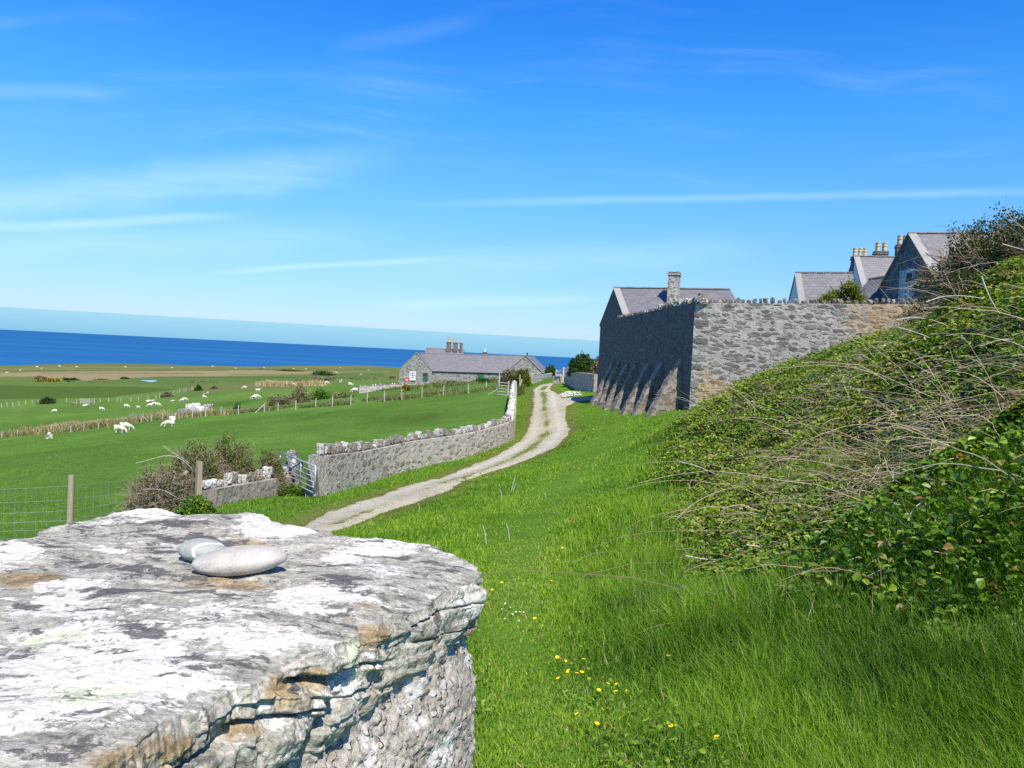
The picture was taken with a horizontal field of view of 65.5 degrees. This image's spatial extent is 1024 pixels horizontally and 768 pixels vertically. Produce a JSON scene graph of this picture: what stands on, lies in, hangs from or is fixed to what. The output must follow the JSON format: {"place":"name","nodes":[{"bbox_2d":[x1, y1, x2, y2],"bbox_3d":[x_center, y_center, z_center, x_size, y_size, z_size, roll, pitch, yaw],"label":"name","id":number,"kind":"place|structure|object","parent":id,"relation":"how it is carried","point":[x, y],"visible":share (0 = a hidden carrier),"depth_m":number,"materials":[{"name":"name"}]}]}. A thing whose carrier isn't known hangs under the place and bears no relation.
{"place":"outdoors","nodes":[
{"label":"outdoors","id":0,"kind":"place"},
{"bbox_2d":[76,398,94,404],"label":"sheep gate","id":1,"kind":"structure","parent":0,"point":[88,401],"depth_m":199.93,"materials":[{"name":"grey wood"}]},
{"bbox_2d":[0,329,595,372],"bbox_3d":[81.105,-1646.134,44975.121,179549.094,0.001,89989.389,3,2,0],"label":"sea","id":2,"kind":"structure","parent":0,"point":[19,347],"depth_m":1557.65,"materials":[{"name":"blue liquid"}]},
{"bbox_2d":[304,383,591,531],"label":"track","id":3,"kind":"structure","parent":0,"point":[558,428],"depth_m":27.47,"materials":[{"name":"beige gravel"}]},
{"bbox_2d":[559,391,580,396],"bbox_3d":[4.691,0.783,64.919,1.810,0.431,6.846,3,2,0],"label":"stone pile","id":4,"kind":"object","parent":3,"relation":"on","point":[565,394],"visible":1,"depth_m":64.59,"materials":[{"name":"white stone"}]},
{"bbox_2d":[0,296,1023,767],"bbox_3d":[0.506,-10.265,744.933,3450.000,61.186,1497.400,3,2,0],"label":"ground","id":5,"kind":"structure","parent":0,"point":[22,390],"depth_m":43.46,"materials":[{"name":"green plant"}]},
{"bbox_2d":[37,396,56,403],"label":"dark bush","id":6,"kind":"object","parent":5,"relation":"on","point":[47,400],"visible":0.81,"depth_m":205.05,"materials":[{"name":"green plant"}]},
{"bbox_2d":[45,432,52,438],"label":"sheep","id":7,"kind":"object","parent":5,"relation":"on","point":[49,435],"visible":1,"depth_m":82.96},
{"bbox_2d":[34,378,63,381],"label":"gorse bush","id":8,"kind":"object","parent":5,"relation":"on","point":[47,380],"visible":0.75,"depth_m":348.78,"materials":[{"name":"yellow plant"}]},
{"bbox_2d":[61,377,79,380],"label":"scrub mound","id":9,"kind":"object","parent":5,"relation":"on","point":[66,379],"visible":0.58,"depth_m":359.51,"materials":[{"name":"green plant"}]},
{"bbox_2d":[0,468,193,538],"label":"stock fence","id":10,"kind":"object","parent":5,"relation":"on","point":[70,499],"visible":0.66,"depth_m":13.75,"materials":[{"name":"grey wood"}]},
{"bbox_2d":[114,425,127,432],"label":"sheep","id":11,"kind":"object","parent":5,"relation":"on","point":[117,428],"visible":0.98,"depth_m":76.92},
{"bbox_2d":[120,422,134,429],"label":"sheep","id":12,"kind":"object","parent":5,"relation":"on","point":[125,424],"visible":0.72,"depth_m":81.76},
{"bbox_2d":[66,388,191,401],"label":"boundary fence","id":13,"kind":"object","parent":5,"relation":"on","point":[132,398],"visible":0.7,"depth_m":202.81,"materials":[{"name":"grey wood"}]},
{"bbox_2d":[104,460,195,511],"bbox_3d":[-7.690,2.376,17.412,2.347,1.519,2.003,3,2,0],"label":"bramble bush","id":14,"kind":"object","parent":5,"relation":"on","point":[170,477],"visible":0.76,"depth_m":17.20,"materials":[{"name":"plant"}]},
{"bbox_2d":[136,455,188,465],"bbox_3d":[-7.385,1.639,16.886,1.204,0.258,0.018,3,2,0],"label":"bramble cane","id":15,"kind":"object","parent":14,"relation":"attached to","point":[162,456],"visible":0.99,"depth_m":16.88,"materials":[{"name":"beige plant"}]},
{"bbox_2d":[148,470,188,506],"bbox_3d":[-7.491,2.275,17.360,0.090,0.716,0.912,4,3,36],"label":"leaning strut","id":16,"kind":"object","parent":14,"relation":"in","point":[186,471],"visible":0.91,"depth_m":17.50,"materials":[{"name":"grey wood"}]},
{"bbox_2d":[160,420,173,426],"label":"sheep","id":17,"kind":"object","parent":5,"relation":"on","point":[170,422],"visible":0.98,"depth_m":83.27},
{"bbox_2d":[160,390,174,397],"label":"scrub mound","id":18,"kind":"object","parent":5,"relation":"on","point":[165,394],"visible":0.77,"depth_m":215.04,"materials":[{"name":"plant"}]},
{"bbox_2d":[169,416,175,423],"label":"sheep","id":19,"kind":"object","parent":5,"relation":"on","point":[172,418],"visible":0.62,"depth_m":87.36},
{"bbox_2d":[178,408,189,414],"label":"boulder","id":20,"kind":"object","parent":5,"relation":"on","point":[182,410],"visible":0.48,"depth_m":100.75,"materials":[{"name":"grey stone"}]},
{"bbox_2d":[144,437,240,495],"bbox_3d":[-7.330,2.096,18.269,2.303,1.854,1.715,3,2,0],"label":"bramble bush","id":21,"kind":"object","parent":5,"relation":"on","point":[209,472],"visible":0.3,"depth_m":18.08,"materials":[{"name":"green plant"}]},
{"bbox_2d":[185,403,201,410],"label":"boulder","id":22,"kind":"object","parent":5,"relation":"on","point":[190,406],"visible":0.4,"depth_m":101.56,"materials":[{"name":"white stone"}]},
{"bbox_2d":[172,494,221,514],"bbox_3d":[-6.535,2.568,16.530,0.985,0.532,0.820,3,2,0],"label":"bramble bush","id":23,"kind":"object","parent":5,"relation":"on","point":[194,505],"visible":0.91,"depth_m":16.37,"materials":[{"name":"green plant"}]},
{"bbox_2d":[193,384,202,390],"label":"scrub mound","id":24,"kind":"object","parent":5,"relation":"on","point":[198,387],"visible":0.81,"depth_m":240.00,"materials":[{"name":"green plant"}]},
{"bbox_2d":[195,461,202,498],"bbox_3d":[-6.707,2.298,17.009,0.110,1.283,0.110,1,3,-45],"label":"post","id":25,"kind":"object","parent":5,"relation":"on","point":[198,479],"visible":0.59,"depth_m":16.96,"materials":[{"name":"brown wood"}]},
{"bbox_2d":[188,380,210,382],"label":"scrub mound","id":26,"kind":"object","parent":5,"relation":"on","point":[193,381],"visible":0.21,"depth_m":309.42,"materials":[{"name":"green plant"}]},
{"bbox_2d":[195,406,205,410],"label":"boulder","id":27,"kind":"object","parent":5,"relation":"on","point":[199,408],"visible":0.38,"depth_m":100.92,"materials":[{"name":"white stone"}]},
{"bbox_2d":[202,404,212,409],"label":"boulder","id":28,"kind":"object","parent":5,"relation":"on","point":[209,406],"visible":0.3,"depth_m":102.87,"materials":[{"name":"white stone"}]},
{"bbox_2d":[206,429,269,497],"bbox_3d":[-6.823,2.076,19.382,1.884,1.976,1.324,3,2,0],"label":"bramble bush","id":29,"kind":"object","parent":5,"relation":"on","point":[237,459],"visible":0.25,"depth_m":19.33,"materials":[{"name":"green plant"}]},
{"bbox_2d":[1,381,486,437],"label":"field fence","id":30,"kind":"object","parent":5,"relation":"on","point":[264,407],"visible":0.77,"depth_m":99.08,"materials":[{"name":"grey wood"}]},
{"bbox_2d":[194,466,297,507],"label":"roadside wall","id":31,"kind":"structure","parent":5,"relation":"on","point":[217,492],"depth_m":18.57,"materials":[{"name":"stone"}]},
{"bbox_2d":[279,452,316,493],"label":"field gate","id":32,"kind":"structure","parent":31,"relation":"attached to","point":[301,465],"depth_m":20.75,"materials":[{"name":"metal"}]},
{"bbox_2d":[0,379,504,436],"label":"rough grass","id":33,"kind":"structure","parent":5,"relation":"on","point":[65,428],"depth_m":103.23,"materials":[{"name":"plant"}]},
{"bbox_2d":[253,448,296,495],"bbox_3d":[-6.294,2.372,20.752,1.390,1.479,1.173,3,2,0],"label":"bramble bush","id":34,"kind":"object","parent":5,"relation":"on","point":[279,473],"visible":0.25,"depth_m":20.66,"materials":[{"name":"green plant"}]},
{"bbox_2d":[266,394,294,406],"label":"scrub mound","id":35,"kind":"object","parent":5,"relation":"on","point":[279,400],"visible":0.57,"depth_m":107.86,"materials":[{"name":"plant"}]},
{"bbox_2d":[276,369,303,371],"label":"hedge bank","id":36,"kind":"structure","parent":5,"relation":"on","point":[288,370],"depth_m":598.75,"materials":[{"name":"green plant"}]},
{"bbox_2d":[278,483,304,496],"bbox_3d":[-5.747,2.808,20.724,0.876,0.450,0.720,1,3,-32],"label":"nettle clump","id":37,"kind":"object","parent":5,"relation":"on","point":[293,490],"visible":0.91,"depth_m":20.61,"materials":[{"name":"green plant"}]},
{"bbox_2d":[286,449,298,483],"bbox_3d":[-6.127,2.598,22.097,0.358,1.586,0.394,3,2,0],"label":"stone gatepost","id":38,"kind":"object","parent":5,"relation":"on","point":[293,453],"visible":0.36,"depth_m":21.93,"materials":[{"name":"grey stone"}]},
{"bbox_2d":[288,382,312,402],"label":"scrub mound","id":39,"kind":"object","parent":5,"relation":"on","point":[298,398],"visible":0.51,"depth_m":112.10,"materials":[{"name":"green plant"}]},
{"bbox_2d":[316,469,319,496],"bbox_3d":[-4.854,2.472,19.907,0.082,0.696,0.171,1,3,-34],"label":"gate post","id":40,"kind":"object","parent":5,"relation":"on","point":[317,487],"visible":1,"depth_m":19.89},
{"bbox_2d":[302,375,337,380],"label":"scrub mound","id":41,"kind":"object","parent":5,"relation":"on","point":[325,378],"visible":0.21,"depth_m":264.74,"materials":[{"name":"plant"}]},
{"bbox_2d":[311,386,331,399],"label":"scrub mound","id":42,"kind":"object","parent":5,"relation":"on","point":[322,395],"visible":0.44,"depth_m":113.70,"materials":[{"name":"green plant"}]},
{"bbox_2d":[309,370,336,375],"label":"hedge bank","id":43,"kind":"structure","parent":5,"relation":"on","point":[321,373],"depth_m":518.78,"materials":[{"name":"green plant"}]},
{"bbox_2d":[332,391,356,398],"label":"scrub mound","id":44,"kind":"object","parent":5,"relation":"on","point":[339,395],"visible":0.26,"depth_m":111.87,"materials":[{"name":"plant"}]},
{"bbox_2d":[355,377,383,379],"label":"scrub mound","id":45,"kind":"object","parent":5,"relation":"on","point":[370,378],"visible":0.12,"depth_m":240.58,"materials":[{"name":"green plant"}]},
{"bbox_2d":[283,636,476,767],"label":"stone pillar","id":46,"kind":"structure","parent":5,"relation":"on","point":[423,719],"depth_m":1.00,"materials":[{"name":"grey stone"}]},
{"bbox_2d":[0,508,487,767],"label":"capstone","id":47,"kind":"object","parent":46,"relation":"on","point":[132,639],"visible":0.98,"depth_m":0.85,"materials":[{"name":"grey stone"}]},
{"bbox_2d":[178,538,224,561],"bbox_3d":[-0.438,0.235,1.125,0.063,0.032,0.054,5,3,15],"label":"pebble","id":48,"kind":"object","parent":47,"relation":"on","point":[191,550],"visible":0.66,"depth_m":1.11,"materials":[{"name":"grey stone"}]},
{"bbox_2d":[191,545,286,575],"bbox_3d":[-0.364,0.236,1.067,0.122,0.034,0.074,-3,3,-14],"label":"pebble","id":49,"kind":"object","parent":47,"relation":"on","point":[239,560],"visible":1,"depth_m":1.04,"materials":[{"name":"grey stone"}]},
{"bbox_2d":[358,382,427,392],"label":"garden wall","id":50,"kind":"structure","parent":5,"relation":"on","point":[365,388],"depth_m":118.95,"materials":[{"name":"stone"}]},
{"bbox_2d":[401,384,412,389],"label":"gorse bush","id":51,"kind":"object","parent":5,"relation":"on","point":[405,387],"visible":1,"depth_m":111.91,"materials":[{"name":"yellow plant"}]},
{"bbox_2d":[305,380,516,496],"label":"lane wall","id":52,"kind":"structure","parent":5,"relation":"on","point":[342,465],"depth_m":27.84,"materials":[{"name":"stone"}]},
{"bbox_2d":[514,383,516,395],"bbox_3d":[0.236,1.007,56.076,0.228,2.128,0.180,3,2,0],"label":"wooden post","id":53,"kind":"object","parent":52,"relation":"attached to","point":[515,389],"visible":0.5,"depth_m":55.99,"materials":[{"name":"wood"}]},
{"bbox_2d":[425,337,464,353],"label":"farmhouse","id":54,"kind":"object","parent":5,"relation":"on","point":[454,350],"visible":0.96,"depth_m":159.02,"materials":[{"name":"stone"}]},
{"bbox_2d":[436,379,457,383],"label":"scrub mound","id":55,"kind":"object","parent":5,"relation":"on","point":[447,381],"visible":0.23,"depth_m":127.59,"materials":[{"name":"beige plant"}]},
{"bbox_2d":[399,352,546,383],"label":"farm building","id":56,"kind":"structure","parent":5,"relation":"on","point":[418,367],"depth_m":140.49,"materials":[{"name":"stone"}]},
{"bbox_2d":[409,371,415,379],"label":"window","id":57,"kind":"structure","parent":56,"relation":"in","point":[412,374],"depth_m":139.96,"materials":[{"name":"white glass"}]},
{"bbox_2d":[422,371,428,382],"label":"door","id":58,"kind":"structure","parent":56,"relation":"in","point":[425,374],"depth_m":140.03,"materials":[{"name":"green paint"}]},
{"bbox_2d":[470,377,498,382],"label":"scrub mound","id":59,"kind":"object","parent":5,"relation":"on","point":[488,380],"visible":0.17,"depth_m":119.50,"materials":[{"name":"green plant"}]},
{"bbox_2d":[488,380,509,395],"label":"rail hurdle","id":60,"kind":"object","parent":5,"relation":"on","point":[498,388],"visible":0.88,"depth_m":77.68,"materials":[{"name":"grey wood"}]},
{"bbox_2d":[497,368,515,386],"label":"dry bush","id":61,"kind":"object","parent":5,"relation":"on","point":[510,374],"visible":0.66,"depth_m":88.62,"materials":[{"name":"brown plant"}]},
{"bbox_2d":[517,384,525,394],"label":"dry grass tuft","id":62,"kind":"object","parent":5,"relation":"on","point":[520,391],"visible":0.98,"depth_m":73.89,"materials":[{"name":"plant"}]},
{"bbox_2d":[511,368,532,386],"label":"ivy bush","id":63,"kind":"object","parent":5,"relation":"on","point":[525,377],"visible":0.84,"depth_m":86.71,"materials":[{"name":"green plant"}]},
{"bbox_2d":[530,372,552,383],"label":"lane wall","id":64,"kind":"structure","parent":5,"relation":"on","point":[537,377],"depth_m":106.08,"materials":[{"name":"stone"}]},
{"bbox_2d":[545,364,555,375],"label":"round bush","id":65,"kind":"object","parent":5,"relation":"on","point":[552,370],"visible":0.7,"depth_m":127.73,"materials":[{"name":"green plant"}]},
{"bbox_2d":[553,375,564,383],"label":"lane end wall","id":66,"kind":"structure","parent":5,"relation":"on","point":[556,380],"depth_m":87.52,"materials":[{"name":"grey stone"}]},
{"bbox_2d":[556,367,568,382],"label":"timber rails","id":67,"kind":"object","parent":5,"relation":"on","point":[563,372],"visible":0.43,"depth_m":88.42,"materials":[{"name":"grey wood"}]},
{"bbox_2d":[566,350,593,376],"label":"green bush","id":68,"kind":"object","parent":5,"relation":"on","point":[584,364],"visible":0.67,"depth_m":75.43,"materials":[{"name":"green plant"}]},
{"bbox_2d":[565,372,597,391],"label":"yard wall","id":69,"kind":"structure","parent":5,"relation":"on","point":[581,381],"depth_m":67.12,"materials":[{"name":"grey stone"}]},
{"bbox_2d":[588,355,598,373],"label":"dry bush","id":70,"kind":"object","parent":5,"relation":"on","point":[593,369],"visible":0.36,"depth_m":69.72,"materials":[{"name":"brown plant"}]},
{"bbox_2d":[597,271,736,387],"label":"slate roofed house","id":71,"kind":"structure","parent":5,"relation":"on","point":[624,300],"depth_m":52.51,"materials":[{"name":"stone"}]},
{"bbox_2d":[442,342,1023,767],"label":"turf weeds","id":72,"kind":"object","parent":5,"relation":"on","point":[656,753],"visible":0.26,"depth_m":3.49,"materials":[{"name":"green plant"}]},
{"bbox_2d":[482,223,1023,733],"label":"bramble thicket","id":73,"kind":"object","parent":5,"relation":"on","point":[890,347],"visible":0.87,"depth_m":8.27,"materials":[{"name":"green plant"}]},
{"bbox_2d":[685,555,717,559],"bbox_3d":[2.008,1.765,8.067,0.501,0.040,0.015,3,2,0],"label":"dead cane","id":74,"kind":"object","parent":73,"relation":"on","point":[699,558],"visible":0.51,"depth_m":8.06,"materials":[{"name":"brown wood"}]},
{"bbox_2d":[670,487,736,529],"bbox_3d":[2.662,1.651,10.596,1.424,0.551,0.091,2,2,-25],"label":"dead cane","id":75,"kind":"object","parent":73,"relation":"on","point":[700,500],"visible":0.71,"depth_m":10.54,"materials":[{"name":"brown plant"}]},
{"bbox_2d":[896,326,943,348],"bbox_3d":[5.240,-0.572,10.176,0.680,0.298,0.016,3,2,0],"label":"dead cane","id":76,"kind":"object","parent":73,"relation":"on","point":[914,332],"visible":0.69,"depth_m":10.17,"materials":[{"name":"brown wood"}]},
{"bbox_2d":[896,317,950,327],"bbox_3d":[5.198,-0.758,9.969,0.780,0.138,0.016,3,2,0],"label":"dead cane","id":77,"kind":"object","parent":73,"relation":"on","point":[921,318],"visible":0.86,"depth_m":9.96,"materials":[{"name":"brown wood"}]},
{"bbox_2d":[926,295,983,302],"bbox_3d":[5.444,-1.035,9.758,0.727,0.108,0.016,3,2,0],"label":"dead cane","id":78,"kind":"object","parent":73,"relation":"on","point":[952,295],"visible":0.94,"depth_m":9.75,"materials":[{"name":"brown wood"}]},
{"bbox_2d":[946,278,964,305],"bbox_3d":[5.330,-1.107,9.556,0.252,0.331,0.014,3,2,0],"label":"dead cane","id":79,"kind":"object","parent":73,"relation":"on","point":[953,290],"visible":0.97,"depth_m":9.55,"materials":[{"name":"grey plant"}]},
{"bbox_2d":[980,276,999,313],"bbox_3d":[5.146,-0.960,8.561,0.239,0.400,0.020,3,2,0],"label":"dead cane","id":80,"kind":"object","parent":73,"relation":"on","point":[982,279],"visible":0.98,"depth_m":8.56,"materials":[{"name":"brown wood"}]},
{"bbox_2d":[589,293,941,417],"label":"courtyard wall","id":81,"kind":"structure","parent":5,"relation":"on","point":[682,345],"depth_m":35.60,"materials":[{"name":"stone"}]},
{"bbox_2d":[789,271,853,303],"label":"white gabled house","id":82,"kind":"structure","parent":5,"relation":"on","point":[811,285],"depth_m":55.57,"materials":[{"name":"stone"}]},
{"bbox_2d":[808,276,869,303],"bbox_3d":[17.725,-3.275,42.788,3.477,4.907,1.813,3,2,0],"label":"leafy tree","id":83,"kind":"object","parent":5,"relation":"on","point":[852,293],"visible":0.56,"depth_m":42.58,"materials":[{"name":"green plant"}]},
{"bbox_2d":[860,276,883,303],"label":"slate roofed outhouse","id":84,"kind":"structure","parent":5,"relation":"on","point":[871,291],"depth_m":48.54,"materials":[{"name":"stone"}]},
{"bbox_2d":[848,235,905,301],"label":"white gabled house","id":85,"kind":"structure","parent":5,"relation":"on","point":[877,262],"depth_m":58.99,"materials":[{"name":"stone"}]},
{"bbox_2d":[891,289,947,325],"bbox_3d":[8.425,-1.450,15.353,1.937,1.087,2.009,4,2,28],"label":"thorn bush","id":86,"kind":"object","parent":5,"relation":"on","point":[915,309],"visible":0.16,"depth_m":15.36,"materials":[{"name":"brown plant"}]},
{"bbox_2d":[877,232,1021,303],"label":"gabled barn","id":87,"kind":"structure","parent":5,"relation":"on","point":[911,246],"depth_m":44.27,"materials":[{"name":"stone"}]},
{"bbox_2d":[898,268,915,303],"bbox_3d":[22.163,-5.487,44.675,0.148,1.860,1.649,3,2,0],"label":"loft door","id":88,"kind":"structure","parent":87,"relation":"in","point":[903,274],"depth_m":44.67,"materials":[{"name":"blue paint"}]},
{"bbox_2d":[897,201,1023,308],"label":"thorn bush","id":89,"kind":"object","parent":5,"relation":"on","point":[950,264],"visible":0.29,"depth_m":13.30,"materials":[{"name":"brown plant"}]},
{"bbox_2d":[932,266,1023,308],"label":"thorn bush","id":90,"kind":"object","parent":5,"relation":"on","point":[958,285],"visible":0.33,"depth_m":10.40,"materials":[{"name":"brown plant"}]},
{"bbox_2d":[945,202,1023,280],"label":"thorn bush","id":91,"kind":"object","parent":5,"relation":"on","point":[1012,240],"visible":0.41,"depth_m":12.37,"materials":[{"name":"green plant"}]},
{"bbox_2d":[0,0,1023,358],"label":"sky","id":92,"kind":"structure","parent":0,"point":[390,174],"materials":[{"name":"blue"}]}
]}

